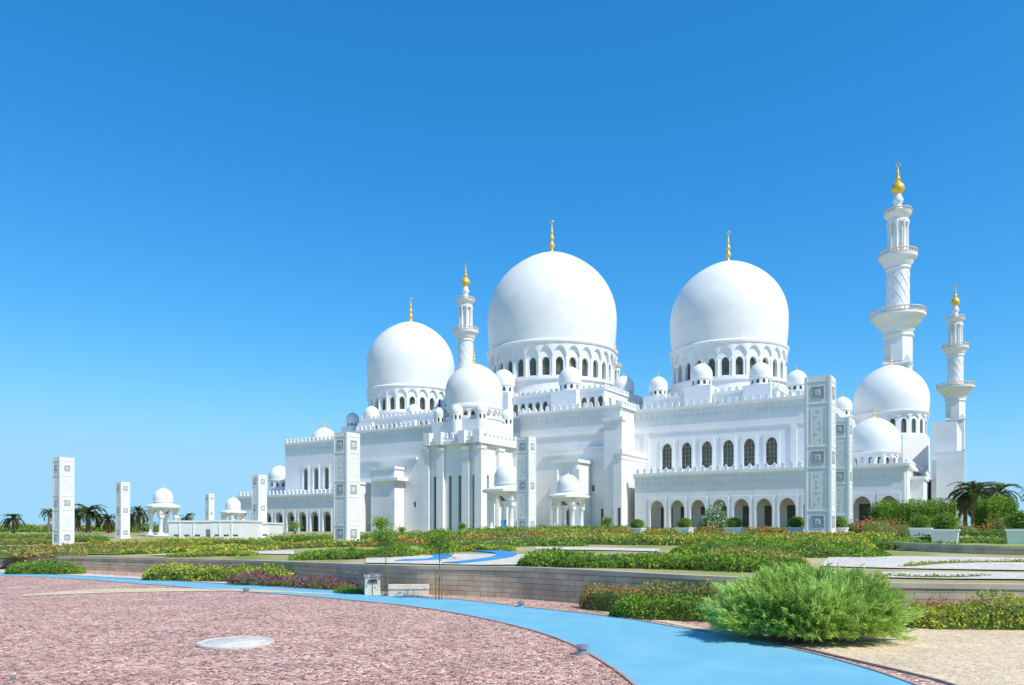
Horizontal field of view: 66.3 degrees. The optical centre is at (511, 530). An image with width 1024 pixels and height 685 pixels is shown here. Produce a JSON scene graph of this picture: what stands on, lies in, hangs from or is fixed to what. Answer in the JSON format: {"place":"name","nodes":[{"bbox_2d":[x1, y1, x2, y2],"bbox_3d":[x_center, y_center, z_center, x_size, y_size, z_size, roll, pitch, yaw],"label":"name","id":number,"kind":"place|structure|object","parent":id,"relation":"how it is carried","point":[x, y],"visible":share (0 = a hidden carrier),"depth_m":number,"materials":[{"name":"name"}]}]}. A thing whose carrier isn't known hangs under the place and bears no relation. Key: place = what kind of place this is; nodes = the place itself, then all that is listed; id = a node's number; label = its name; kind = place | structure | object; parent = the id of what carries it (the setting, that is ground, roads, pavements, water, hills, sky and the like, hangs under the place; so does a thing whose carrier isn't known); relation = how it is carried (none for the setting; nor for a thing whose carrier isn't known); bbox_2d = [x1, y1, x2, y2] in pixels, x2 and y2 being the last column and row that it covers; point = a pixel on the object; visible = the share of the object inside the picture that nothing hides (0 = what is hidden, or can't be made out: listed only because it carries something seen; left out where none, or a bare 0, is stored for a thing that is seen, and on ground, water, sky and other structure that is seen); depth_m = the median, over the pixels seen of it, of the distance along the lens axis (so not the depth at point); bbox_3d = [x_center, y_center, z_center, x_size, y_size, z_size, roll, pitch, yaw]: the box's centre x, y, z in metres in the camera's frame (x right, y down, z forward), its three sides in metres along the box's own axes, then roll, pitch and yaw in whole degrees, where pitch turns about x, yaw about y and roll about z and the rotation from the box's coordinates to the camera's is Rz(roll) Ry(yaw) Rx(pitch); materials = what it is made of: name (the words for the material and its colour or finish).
{"place":"outdoors","nodes":[
{"label":"outdoors","id":0,"kind":"place"},
{"bbox_2d":[0,573,912,684],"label":"blue path","id":1,"kind":"structure","parent":0,"point":[640,653],"depth_m":10.54,"materials":[{"name":"concrete"}]},
{"bbox_2d":[363,574,380,594],"bbox_3d":[-3.459,1.345,19.394,0.420,0.510,0.340,0,0,-14],"label":"stone bollard","id":2,"kind":"object","parent":1,"relation":"on","point":[371,584],"visible":0.98,"depth_m":19.25,"materials":[{"name":"stone"}]},
{"bbox_2d":[368,521,403,595],"bbox_3d":[-3.037,0.669,18.910,0.933,1.862,0.942,0,0,0],"label":"staked sapling","id":3,"kind":"object","parent":1,"relation":"on","point":[379,534],"visible":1,"depth_m":18.85,"materials":[{"name":"green plant"}]},
{"bbox_2d":[418,527,460,599],"bbox_3d":[-1.686,0.766,17.961,0.954,1.669,1.024,0,0,-27],"label":"staked sapling","id":4,"kind":"object","parent":1,"relation":"on","point":[438,542],"visible":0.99,"depth_m":17.94,"materials":[{"name":"green plant"}]},
{"bbox_2d":[0,567,946,684],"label":"gravel court","id":5,"kind":"object","parent":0,"point":[13,589],"visible":0.57,"depth_m":11.35,"materials":[{"name":"gravel"}]},
{"bbox_2d":[0,570,227,582],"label":"sand strip","id":6,"kind":"object","parent":5,"relation":"on","point":[86,574],"visible":0.31,"depth_m":26.91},
{"bbox_2d":[3,558,85,574],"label":"hedge","id":7,"kind":"object","parent":6,"relation":"on","point":[45,567],"visible":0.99,"depth_m":28.35,"materials":[{"name":"green plant"}]},
{"bbox_2d":[141,561,293,581],"bbox_3d":[-9.235,1.296,24.783,5.545,0.662,1.585,0,0,15],"label":"hedge","id":8,"kind":"object","parent":6,"relation":"on","point":[172,572],"visible":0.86,"depth_m":24.57,"materials":[{"name":"green plant"}]},
{"bbox_2d":[226,571,358,589],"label":"purple ground cover","id":9,"kind":"object","parent":6,"relation":"on","point":[251,579],"visible":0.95,"depth_m":22.02,"materials":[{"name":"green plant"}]},
{"bbox_2d":[23,588,329,595],"bbox_3d":[-8.267,1.586,20.197,7.677,0.001,2.562,0,0,0],"label":"sand strip","id":10,"kind":"object","parent":5,"relation":"on","point":[124,590],"visible":0.98,"depth_m":20.63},
{"bbox_2d":[196,636,274,649],"bbox_3d":[-3.867,1.573,10.971,1.040,0.055,1.040,0,0,0],"label":"manhole cover","id":11,"kind":"object","parent":5,"relation":"on","point":[235,642],"visible":1,"depth_m":10.80,"materials":[{"name":"concrete"}]},
{"bbox_2d":[0,601,629,684],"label":"loose gravel stones","id":12,"kind":"object","parent":5,"relation":"on","point":[310,671],"visible":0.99,"depth_m":10.11,"materials":[{"name":"gravel"}]},
{"bbox_2d":[0,575,636,684],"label":"path kerb","id":13,"kind":"structure","parent":5,"relation":"on","point":[622,674],"depth_m":14.86,"materials":[{"name":"concrete"}]},
{"bbox_2d":[388,584,429,595],"bbox_3d":[-2.528,1.465,19.200,1.000,0.270,0.400,0,0,-3],"label":"concrete bench","id":14,"kind":"object","parent":5,"relation":"on","point":[408,589],"visible":0.96,"depth_m":19.02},
{"bbox_2d":[48,574,919,684],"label":"path kerb","id":15,"kind":"structure","parent":5,"relation":"on","point":[896,677],"depth_m":12.42,"materials":[{"name":"concrete"}]},
{"bbox_2d":[0,558,1023,608],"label":"masonry","id":16,"kind":"object","parent":5,"relation":"on","point":[552,586],"visible":0.43,"depth_m":18.71,"materials":[{"name":"stone"}]},
{"bbox_2d":[20,556,1023,589],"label":"coping","id":17,"kind":"object","parent":16,"relation":"on","point":[1007,586],"visible":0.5,"depth_m":17.68,"materials":[{"name":"stone"}]},
{"bbox_2d":[581,582,648,611],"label":"flowering shrub","id":18,"kind":"object","parent":5,"relation":"on","point":[603,601],"visible":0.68,"depth_m":15.39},
{"bbox_2d":[579,578,725,606],"bbox_3d":[2.835,1.260,15.289,3.558,0.717,1.019,0,0,30],"label":"flowering shrub","id":19,"kind":"object","parent":5,"relation":"on","point":[659,593],"visible":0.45,"depth_m":15.05,"materials":[{"name":"green plant"}]},
{"bbox_2d":[608,592,719,621],"bbox_3d":[3.143,1.291,14.051,2.892,0.670,1.053,0,0,18],"label":"hedge","id":20,"kind":"object","parent":5,"relation":"on","point":[681,608],"visible":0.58,"depth_m":13.94,"materials":[{"name":"green plant"}]},
{"bbox_2d":[581,605,776,643],"bbox_3d":[2.614,1.588,13.747,0.410,0.001,6.058,0,0,-25],"label":"sand strip","id":21,"kind":"object","parent":5,"relation":"on","point":[697,627],"visible":0.66,"depth_m":12.54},
{"bbox_2d":[696,558,926,642],"bbox_3d":[4.305,1.008,11.506,3.187,1.217,2.507,0,0,0],"label":"feathery shrub","id":22,"kind":"object","parent":5,"relation":"on","point":[802,602],"visible":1,"depth_m":10.88,"materials":[{"name":"green plant"}]},
{"bbox_2d":[793,645,957,684],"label":"sand kerb","id":23,"kind":"structure","parent":5,"relation":"on","point":[886,667],"depth_m":9.12,"materials":[{"name":"concrete"}]},
{"bbox_2d":[797,627,1023,684],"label":"sand bed","id":24,"kind":"object","parent":5,"relation":"on","point":[977,657],"visible":0.7,"depth_m":10.18,"materials":[{"name":"sand"}]},
{"bbox_2d":[903,587,1023,630],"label":"hedge","id":25,"kind":"object","parent":24,"relation":"on","point":[1000,616],"visible":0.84,"depth_m":12.57,"materials":[{"name":"green plant"}]},
{"bbox_2d":[366,554,617,564],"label":"terrace gravel","id":26,"kind":"structure","parent":0,"point":[504,561],"depth_m":21.85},
{"bbox_2d":[442,550,516,564],"bbox_3d":[-0.741,0.774,23.493,1.746,0.219,6.866,0,0,4],"label":"blue water channel","id":27,"kind":"object","parent":26,"relation":"on","point":[500,554],"visible":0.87,"depth_m":22.60,"materials":[{"name":"liquid"}]},
{"bbox_2d":[0,531,1023,583],"bbox_3d":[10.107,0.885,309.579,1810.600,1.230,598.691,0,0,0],"label":"garden terrain","id":28,"kind":"structure","parent":0,"point":[141,536],"depth_m":23.90,"materials":[{"name":"soil"}]},
{"bbox_2d":[0,513,25,532],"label":"palm tree","id":29,"kind":"object","parent":28,"relation":"on","point":[15,520],"visible":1,"depth_m":149.48,"materials":[{"name":"green plant"}]},
{"bbox_2d":[0,537,51,544],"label":"hedge","id":30,"kind":"object","parent":28,"relation":"on","point":[27,541],"visible":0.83,"depth_m":80.73,"materials":[{"name":"green plant"}]},
{"bbox_2d":[0,549,88,557],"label":"hedge","id":31,"kind":"object","parent":28,"relation":"on","point":[24,553],"visible":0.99,"depth_m":32.57,"materials":[{"name":"green plant"}]},
{"bbox_2d":[0,532,111,541],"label":"hedge","id":32,"kind":"object","parent":28,"relation":"on","point":[83,538],"visible":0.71,"depth_m":102.64,"materials":[{"name":"green plant"}]},
{"bbox_2d":[52,457,73,545],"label":"marble pylon","id":33,"kind":"object","parent":28,"relation":"on","point":[62,499],"visible":0.99,"depth_m":66.56,"materials":[{"name":"stone"}]},
{"bbox_2d":[0,543,155,549],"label":"hedge","id":34,"kind":"object","parent":28,"relation":"on","point":[5,547],"visible":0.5,"depth_m":54.97,"materials":[{"name":"green plant"}]},
{"bbox_2d":[8,546,158,554],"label":"hedge","id":35,"kind":"object","parent":28,"relation":"on","point":[93,551],"visible":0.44,"depth_m":37.10,"materials":[{"name":"green plant"}]},
{"bbox_2d":[74,503,106,532],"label":"palm tree","id":36,"kind":"object","parent":28,"relation":"on","point":[89,514],"visible":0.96,"depth_m":149.59,"materials":[{"name":"green plant"}]},
{"bbox_2d":[114,482,130,538],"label":"marble pylon","id":37,"kind":"object","parent":28,"relation":"on","point":[122,510],"visible":1,"depth_m":117.50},
{"bbox_2d":[130,505,148,532],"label":"palm tree","id":38,"kind":"object","parent":28,"relation":"on","point":[139,512],"visible":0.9,"depth_m":149.62,"materials":[{"name":"green plant"}]},
{"bbox_2d":[80,538,215,544],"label":"hedge","id":39,"kind":"object","parent":28,"relation":"on","point":[150,541],"visible":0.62,"depth_m":73.71,"materials":[{"name":"green plant"}]},
{"bbox_2d":[144,486,181,535],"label":"domed kiosk","id":40,"kind":"object","parent":28,"relation":"on","point":[162,506],"visible":0.97,"depth_m":128.85,"materials":[{"name":"white stone"}]},
{"bbox_2d":[62,541,272,549],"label":"hedge","id":41,"kind":"object","parent":28,"relation":"on","point":[126,547],"visible":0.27,"depth_m":47.92,"materials":[{"name":"green plant"}]},
{"bbox_2d":[115,543,266,553],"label":"hedge","id":42,"kind":"object","parent":28,"relation":"on","point":[150,550],"visible":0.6,"depth_m":35.68,"materials":[{"name":"green plant"}]},
{"bbox_2d":[205,494,213,520],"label":"marble pylon","id":43,"kind":"object","parent":28,"relation":"on","point":[209,506],"visible":0.73,"depth_m":149.56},
{"bbox_2d":[164,549,259,556],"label":"hedge","id":44,"kind":"object","parent":28,"relation":"on","point":[225,552],"visible":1,"depth_m":28.95,"materials":[{"name":"green plant"}]},
{"bbox_2d":[155,535,272,543],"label":"hedge","id":45,"kind":"object","parent":28,"relation":"on","point":[227,540],"visible":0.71,"depth_m":85.96,"materials":[{"name":"green plant"}]},
{"bbox_2d":[219,498,246,519],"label":"domed kiosk","id":46,"kind":"object","parent":28,"relation":"on","point":[232,511],"visible":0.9,"depth_m":133.94,"materials":[{"name":"white stone"}]},
{"bbox_2d":[188,545,280,552],"bbox_3d":[-12.487,0.847,35.178,3.948,0.421,2.882,0,0,-36],"label":"flower bed","id":47,"kind":"object","parent":28,"relation":"on","point":[254,548],"visible":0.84,"depth_m":34.77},
{"bbox_2d":[252,475,266,521],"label":"marble pylon","id":48,"kind":"object","parent":28,"relation":"on","point":[259,497],"visible":0.7,"depth_m":105.47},
{"bbox_2d":[262,522,283,537],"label":"white service building","id":49,"kind":"structure","parent":28,"relation":"on","point":[268,528],"depth_m":101.01,"materials":[{"name":"paint"}]},
{"bbox_2d":[266,536,406,548],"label":"hedge","id":50,"kind":"object","parent":28,"relation":"on","point":[321,544],"visible":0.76,"depth_m":38.10,"materials":[{"name":"green plant"}]},
{"bbox_2d":[333,432,359,540],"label":"marble pylon","id":51,"kind":"object","parent":28,"relation":"on","point":[346,485],"visible":0.98,"depth_m":59.50,"materials":[{"name":"stone"}]},
{"bbox_2d":[288,544,419,560],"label":"hedge","id":52,"kind":"object","parent":28,"relation":"on","point":[340,553],"visible":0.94,"depth_m":24.46,"materials":[{"name":"green plant"}]},
{"bbox_2d":[262,527,448,542],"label":"hedge","id":53,"kind":"object","parent":28,"relation":"on","point":[285,538],"visible":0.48,"depth_m":95.04,"materials":[{"name":"green plant"}]},
{"bbox_2d":[357,536,426,546],"bbox_3d":[-4.964,0.516,32.554,3.067,0.570,3.102,0,0,0],"label":"flower bed","id":54,"kind":"object","parent":28,"relation":"on","point":[406,543],"visible":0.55,"depth_m":32.08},
{"bbox_2d":[417,543,516,554],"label":"hedge","id":55,"kind":"object","parent":28,"relation":"on","point":[460,548],"visible":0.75,"depth_m":26.53,"materials":[{"name":"green plant"}]},
{"bbox_2d":[367,525,584,538],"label":"hedge","id":56,"kind":"object","parent":28,"relation":"on","point":[513,528],"visible":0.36,"depth_m":70.83,"materials":[{"name":"green plant"}]},
{"bbox_2d":[482,459,516,528],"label":"domed kiosk","id":57,"kind":"object","parent":28,"relation":"on","point":[503,490],"visible":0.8,"depth_m":118.22,"materials":[{"name":"white stone"}]},
{"bbox_2d":[417,537,587,547],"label":"hedge","id":58,"kind":"object","parent":28,"relation":"on","point":[543,542],"visible":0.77,"depth_m":29.92,"materials":[{"name":"green plant"}]},
{"bbox_2d":[463,530,555,537],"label":"flower bed","id":59,"kind":"object","parent":28,"relation":"on","point":[505,534],"visible":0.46,"depth_m":45.99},
{"bbox_2d":[517,436,535,528],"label":"marble pylon","id":60,"kind":"object","parent":28,"relation":"on","point":[526,481],"visible":0.97,"depth_m":77.46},
{"bbox_2d":[463,532,643,540],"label":"hedge","id":61,"kind":"object","parent":28,"relation":"on","point":[476,537],"visible":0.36,"depth_m":35.73,"materials":[{"name":"green plant"}]},
{"bbox_2d":[461,523,650,530],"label":"hedge","id":62,"kind":"object","parent":28,"relation":"on","point":[591,527],"visible":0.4,"depth_m":100.62,"materials":[{"name":"green plant"}]},
{"bbox_2d":[547,473,589,526],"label":"domed kiosk","id":63,"kind":"object","parent":28,"relation":"on","point":[567,495],"visible":0.92,"depth_m":140.46,"materials":[{"name":"white stone"}]},
{"bbox_2d":[510,527,651,533],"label":"hedge","id":64,"kind":"object","parent":28,"relation":"on","point":[555,531],"visible":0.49,"depth_m":56.26,"materials":[{"name":"green plant"}]},
{"bbox_2d":[237,220,964,531],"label":"grand mosque","id":65,"kind":"structure","parent":28,"relation":"on","point":[722,420],"depth_m":174.40,"materials":[{"name":"white stone"}]},
{"bbox_2d":[269,357,921,531],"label":"window panes","id":66,"kind":"structure","parent":65,"relation":"in","point":[864,509],"depth_m":168.54,"materials":[{"name":"black glass"}]},
{"bbox_2d":[537,532,718,545],"bbox_3d":[4.691,0.354,31.892,8.308,0.580,2.363,0,0,22],"label":"hedge","id":67,"kind":"object","parent":28,"relation":"on","point":[604,539],"visible":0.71,"depth_m":31.21,"materials":[{"name":"green plant"}]},
{"bbox_2d":[517,547,812,572],"bbox_3d":[3.305,0.661,18.006,6.831,0.532,1.834,0,0,22],"label":"hedge","id":68,"kind":"object","parent":28,"relation":"on","point":[709,561],"visible":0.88,"depth_m":17.60,"materials":[{"name":"green plant"}]},
{"bbox_2d":[564,529,768,536],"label":"hedge","id":69,"kind":"object","parent":28,"relation":"on","point":[663,532],"visible":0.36,"depth_m":45.12,"materials":[{"name":"green plant"}]},
{"bbox_2d":[697,500,727,529],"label":"flowering shrub","id":70,"kind":"object","parent":28,"relation":"on","point":[715,519],"visible":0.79,"depth_m":65.47,"materials":[{"name":"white plant"}]},
{"bbox_2d":[674,525,786,533],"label":"flower bed","id":71,"kind":"object","parent":28,"relation":"on","point":[763,529],"visible":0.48,"depth_m":55.54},
{"bbox_2d":[724,517,743,532],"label":"planter","id":72,"kind":"object","parent":28,"relation":"on","point":[734,524],"visible":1,"depth_m":47.69,"materials":[{"name":"white stone"}]},
{"bbox_2d":[698,546,810,564],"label":"hedge","id":73,"kind":"object","parent":28,"relation":"on","point":[777,554],"visible":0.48,"depth_m":18.75,"materials":[{"name":"green plant"}]},
{"bbox_2d":[680,531,878,548],"bbox_3d":[8.617,0.386,25.527,6.290,0.753,2.035,0,0,7],"label":"hedge","id":74,"kind":"object","parent":28,"relation":"on","point":[830,540],"visible":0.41,"depth_m":25.29,"materials":[{"name":"green plant"}]},
{"bbox_2d":[669,535,891,557],"bbox_3d":[7.894,0.471,23.329,6.394,0.686,3.547,0,0,0],"label":"hedge","id":75,"kind":"object","parent":28,"relation":"on","point":[818,549],"visible":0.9,"depth_m":22.40,"materials":[{"name":"green plant"}]},
{"bbox_2d":[786,516,803,532],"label":"planter","id":76,"kind":"object","parent":28,"relation":"on","point":[795,523],"visible":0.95,"depth_m":46.69,"materials":[{"name":"white stone"}]},
{"bbox_2d":[723,532,900,541],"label":"hedge","id":77,"kind":"object","parent":28,"relation":"on","point":[788,537],"visible":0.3,"depth_m":31.07,"materials":[{"name":"green plant"}]},
{"bbox_2d":[804,375,835,533],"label":"marble pylon","id":78,"kind":"object","parent":28,"relation":"on","point":[819,453],"visible":0.98,"depth_m":44.44,"materials":[{"name":"stone"}]},
{"bbox_2d":[776,530,909,536],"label":"flower bed","id":79,"kind":"object","parent":28,"relation":"on","point":[883,534],"visible":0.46,"depth_m":42.03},
{"bbox_2d":[836,417,851,523],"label":"marble pylon","id":80,"kind":"object","parent":28,"relation":"on","point":[844,467],"visible":0.53,"depth_m":61.29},
{"bbox_2d":[846,515,895,533],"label":"flower bed","id":81,"kind":"object","parent":28,"relation":"on","point":[877,526],"visible":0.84,"depth_m":53.63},
{"bbox_2d":[869,499,906,525],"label":"topiary hedge","id":82,"kind":"object","parent":28,"relation":"on","point":[891,513],"visible":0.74,"depth_m":59.28,"materials":[{"name":"green plant"}]},
{"bbox_2d":[851,536,955,549],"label":"hedge","id":83,"kind":"object","parent":28,"relation":"on","point":[884,544],"visible":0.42,"depth_m":26.61,"materials":[{"name":"green plant"}]},
{"bbox_2d":[908,514,932,537],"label":"planter","id":84,"kind":"object","parent":28,"relation":"on","point":[920,524],"visible":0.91,"depth_m":40.69,"materials":[{"name":"white stone"}]},
{"bbox_2d":[902,497,957,524],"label":"topiary hedge","id":85,"kind":"object","parent":28,"relation":"on","point":[937,507],"visible":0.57,"depth_m":61.30,"materials":[{"name":"green plant"}]},
{"bbox_2d":[855,533,1007,542],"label":"hedge","id":86,"kind":"object","parent":28,"relation":"on","point":[994,538],"visible":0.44,"depth_m":33.21,"materials":[{"name":"green plant"}]},
{"bbox_2d":[890,520,980,534],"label":"flower bed","id":87,"kind":"object","parent":28,"relation":"on","point":[900,529],"visible":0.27,"depth_m":56.34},
{"bbox_2d":[883,572,991,578],"bbox_3d":[8.472,0.899,15.405,2.202,0.132,0.710,0,0,0],"label":"grass edging","id":88,"kind":"object","parent":28,"relation":"on","point":[932,576],"depth_m":15.28,"materials":[{"name":"green plant"}]},
{"bbox_2d":[929,511,961,542],"bbox_3d":[18.244,0.030,33.008,1.203,1.663,1.212,0,0,32],"label":"planter","id":89,"kind":"object","parent":28,"relation":"on","point":[943,524],"visible":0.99,"depth_m":32.66,"materials":[{"name":"white stone"}]},
{"bbox_2d":[892,542,1023,548],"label":"coping","id":90,"kind":"object","parent":28,"relation":"on","point":[961,545],"visible":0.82,"depth_m":24.69,"materials":[{"name":"stone"}]},
{"bbox_2d":[898,559,1023,566],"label":"grass edging","id":91,"kind":"object","parent":28,"relation":"on","point":[920,563],"depth_m":19.46,"materials":[{"name":"green plant"}]},
{"bbox_2d":[947,480,1007,526],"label":"palm tree","id":92,"kind":"object","parent":28,"relation":"on","point":[972,492],"visible":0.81,"depth_m":99.81,"materials":[{"name":"green plant"}]},
{"bbox_2d":[959,525,1007,535],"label":"hedge","id":93,"kind":"object","parent":28,"relation":"on","point":[1001,531],"visible":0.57,"depth_m":48.77,"materials":[{"name":"green plant"}]},
{"bbox_2d":[973,495,1019,528],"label":"topiary hedge","id":94,"kind":"object","parent":28,"relation":"on","point":[1001,508],"visible":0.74,"depth_m":59.33,"materials":[{"name":"green plant"}]},
{"bbox_2d":[980,482,1022,502],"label":"palm tree","id":95,"kind":"object","parent":28,"relation":"on","point":[1000,489],"visible":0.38,"depth_m":111.21,"materials":[{"name":"green plant"}]},
{"bbox_2d":[1003,510,1023,543],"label":"planter","id":96,"kind":"object","parent":28,"relation":"on","point":[1015,520],"visible":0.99,"depth_m":30.75,"materials":[{"name":"white stone"}]},
{"bbox_2d":[0,0,1023,525],"label":"sky","id":97,"kind":"structure","parent":0,"point":[214,213],"materials":[{"name":"blue"}]},
{"bbox_2d":[536,547,659,550],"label":"terrace gravel","id":98,"kind":"structure","parent":0,"point":[608,548],"depth_m":27.12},
{"bbox_2d":[820,556,1023,569],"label":"terrace gravel","id":99,"kind":"structure","parent":0,"point":[888,561],"depth_m":19.56,"materials":[{"name":"gravel"}]},
{"bbox_2d":[882,572,1023,578],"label":"terrace gravel","id":100,"kind":"structure","parent":0,"point":[1007,575],"depth_m":15.79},
{"label":"ground","id":101,"kind":"structure","parent":0,"visible":0},
{"bbox_2d":[167,520,209,538],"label":"white service building","id":102,"kind":"structure","parent":101,"relation":"on","point":[187,528],"depth_m":92.00,"materials":[{"name":"paint"}]},
{"bbox_2d":[209,520,262,539],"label":"white service building","id":103,"kind":"structure","parent":101,"relation":"on","point":[228,529],"depth_m":92.00,"materials":[{"name":"paint"}]},
{"bbox_2d":[453,263,478,371],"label":"minaret","id":104,"kind":"object","parent":101,"relation":"on","point":[465,332],"visible":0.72,"depth_m":310.69,"materials":[{"name":"white stone"}]},
{"bbox_2d":[870,162,926,369],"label":"minaret","id":105,"kind":"object","parent":101,"relation":"on","point":[897,321],"visible":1,"depth_m":224.29,"materials":[{"name":"white stone"}]},
{"bbox_2d":[936,285,974,487],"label":"minaret","id":106,"kind":"object","parent":101,"relation":"on","point":[955,391],"visible":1,"depth_m":337.29,"materials":[{"name":"white stone"}]},
{"bbox_2d":[898,545,1023,554],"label":"masonry","id":107,"kind":"object","parent":101,"relation":"on","point":[969,550],"visible":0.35,"depth_m":24.60,"materials":[{"name":"stone"}]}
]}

